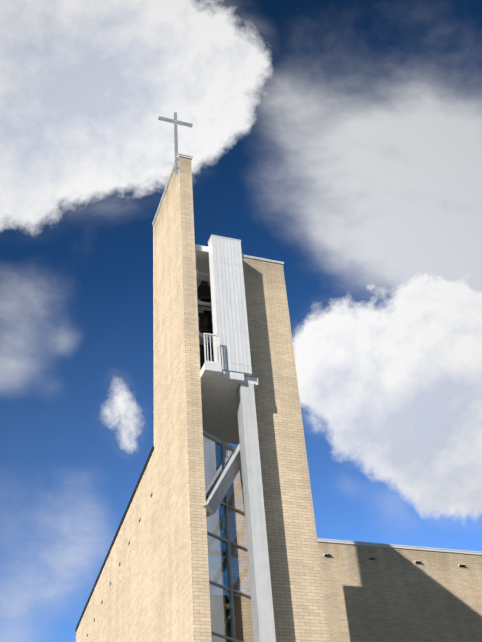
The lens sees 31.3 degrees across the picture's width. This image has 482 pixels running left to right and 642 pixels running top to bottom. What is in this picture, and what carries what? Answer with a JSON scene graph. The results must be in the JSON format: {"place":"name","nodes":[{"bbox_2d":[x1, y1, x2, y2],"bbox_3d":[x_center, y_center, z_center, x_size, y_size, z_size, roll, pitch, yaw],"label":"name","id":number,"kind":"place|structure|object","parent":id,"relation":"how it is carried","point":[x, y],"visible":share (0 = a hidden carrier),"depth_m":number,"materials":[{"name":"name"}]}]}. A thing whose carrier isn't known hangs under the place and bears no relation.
{"place":"outdoors","nodes":[
{"label":"outdoors","id":0,"kind":"place"},
{"bbox_2d":[203,435,253,641],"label":"window glass","id":1,"kind":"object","parent":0,"point":[220,598],"depth_m":22.88,"materials":[{"name":"glass"}]},
{"bbox_2d":[203,430,250,641],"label":"atrium window frames","id":2,"kind":"structure","parent":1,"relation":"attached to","point":[227,445],"depth_m":23.01,"materials":[{"name":"grey metal"}]},
{"bbox_2d":[0,0,481,641],"label":"sky","id":3,"kind":"structure","parent":0,"point":[340,141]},
{"bbox_2d":[318,542,481,641],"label":"church wall","id":4,"kind":"structure","parent":0,"point":[387,594],"depth_m":36.54,"materials":[{"name":"brick"}]},
{"bbox_2d":[317,538,481,566],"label":"wall coping vents","id":5,"kind":"object","parent":4,"relation":"attached to","point":[397,546],"visible":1,"depth_m":37.83,"materials":[{"name":"silver metal"}]},
{"bbox_3d":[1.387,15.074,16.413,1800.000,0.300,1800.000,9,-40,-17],"label":"ground","id":6,"kind":"structure","parent":0,"visible":0},
{"bbox_2d":[76,156,211,641],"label":"brick wall","id":7,"kind":"structure","parent":6,"relation":"on","point":[157,590],"depth_m":26.54,"materials":[{"name":"brick"}]},
{"bbox_2d":[87,493,151,636],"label":"wall vents","id":8,"kind":"object","parent":7,"relation":"attached to","point":[119,563],"visible":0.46,"depth_m":30.10,"materials":[{"name":"black"}]},
{"bbox_2d":[75,153,192,631],"bbox_3d":[-4.399,3.602,33.885,0.550,11.644,16.985,9,-40,-17],"label":"roof coping","id":9,"kind":"object","parent":7,"relation":"attached to","point":[152,449],"visible":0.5,"depth_m":31.75,"materials":[{"name":"silver metal"}]},
{"bbox_2d":[158,112,192,174],"bbox_3d":[-2.387,-6.558,31.628,1.320,3.340,0.220,9,-40,-17],"label":"cross","id":10,"kind":"object","parent":7,"relation":"attached to","point":[175,121],"visible":1,"depth_m":32.09,"materials":[{"name":"grey metal"}]},
{"bbox_2d":[196,270,211,316],"bbox_3d":[-1.024,-0.864,29.205,1.806,1.390,1.060,9,-40,-17],"label":"bell","id":11,"kind":"object","parent":7,"relation":"attached to","point":[204,291],"visible":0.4,"depth_m":29.05,"materials":[{"name":"brown metal"}]},
{"bbox_2d":[198,299,212,348],"bbox_3d":[-0.940,0.168,28.411,1.806,1.440,1.120,9,-40,-17],"label":"bell","id":12,"kind":"object","parent":7,"relation":"attached to","point":[205,322],"visible":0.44,"depth_m":28.26,"materials":[{"name":"brown metal"}]},
{"bbox_2d":[199,331,213,368],"bbox_3d":[-0.856,1.212,27.607,1.806,1.440,1.160,9,-40,-17],"label":"bell bottom","id":13,"kind":"object","parent":7,"relation":"attached to","point":[202,355],"visible":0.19,"depth_m":27.43,"materials":[{"name":"metal"}]},
{"bbox_2d":[236,382,275,641],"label":"tower column","id":14,"kind":"structure","parent":6,"relation":"on","point":[260,590],"depth_m":23.15,"materials":[{"name":"white concrete"}]},
{"bbox_2d":[203,443,240,516],"bbox_3d":[-0.398,4.395,24.260,0.280,2.850,2.131,-29,-44,28],"label":"diagonal brace","id":15,"kind":"object","parent":14,"relation":"attached to","point":[222,484],"visible":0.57,"depth_m":23.81,"materials":[{"name":"concrete"}]},
{"bbox_2d":[195,244,257,443],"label":"bell chamber slabs","id":16,"kind":"structure","parent":14,"relation":"on","point":[219,386],"depth_m":26.70,"materials":[{"name":"grey concrete"}]},
{"bbox_2d":[204,333,220,364],"bbox_3d":[-0.858,0.830,25.674,0.490,1.090,0.040,9,-40,-17],"label":"balcony railing","id":17,"kind":"object","parent":16,"relation":"on","point":[211,361],"visible":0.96,"depth_m":25.64,"materials":[{"name":"white metal"}]},
{"bbox_2d":[208,234,251,376],"bbox_3d":[-0.389,-0.541,27.518,1.060,5.465,0.415,9,-40,-17],"label":"corrugated metal panel","id":18,"kind":"object","parent":16,"relation":"on","point":[229,315],"visible":0.92,"depth_m":27.26,"materials":[{"name":"white metal"}]},
{"bbox_2d":[242,257,329,641],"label":"brick wall","id":19,"kind":"structure","parent":6,"relation":"on","point":[299,607],"depth_m":25.11,"materials":[{"name":"brick"}]},
{"bbox_2d":[244,255,283,264],"bbox_3d":[0.597,-1.900,30.280,1.650,0.080,0.880,9,-40,-17],"label":"roof coping","id":20,"kind":"object","parent":19,"relation":"on","point":[262,259],"visible":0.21,"depth_m":29.97,"materials":[{"name":"silver metal"}]}
]}

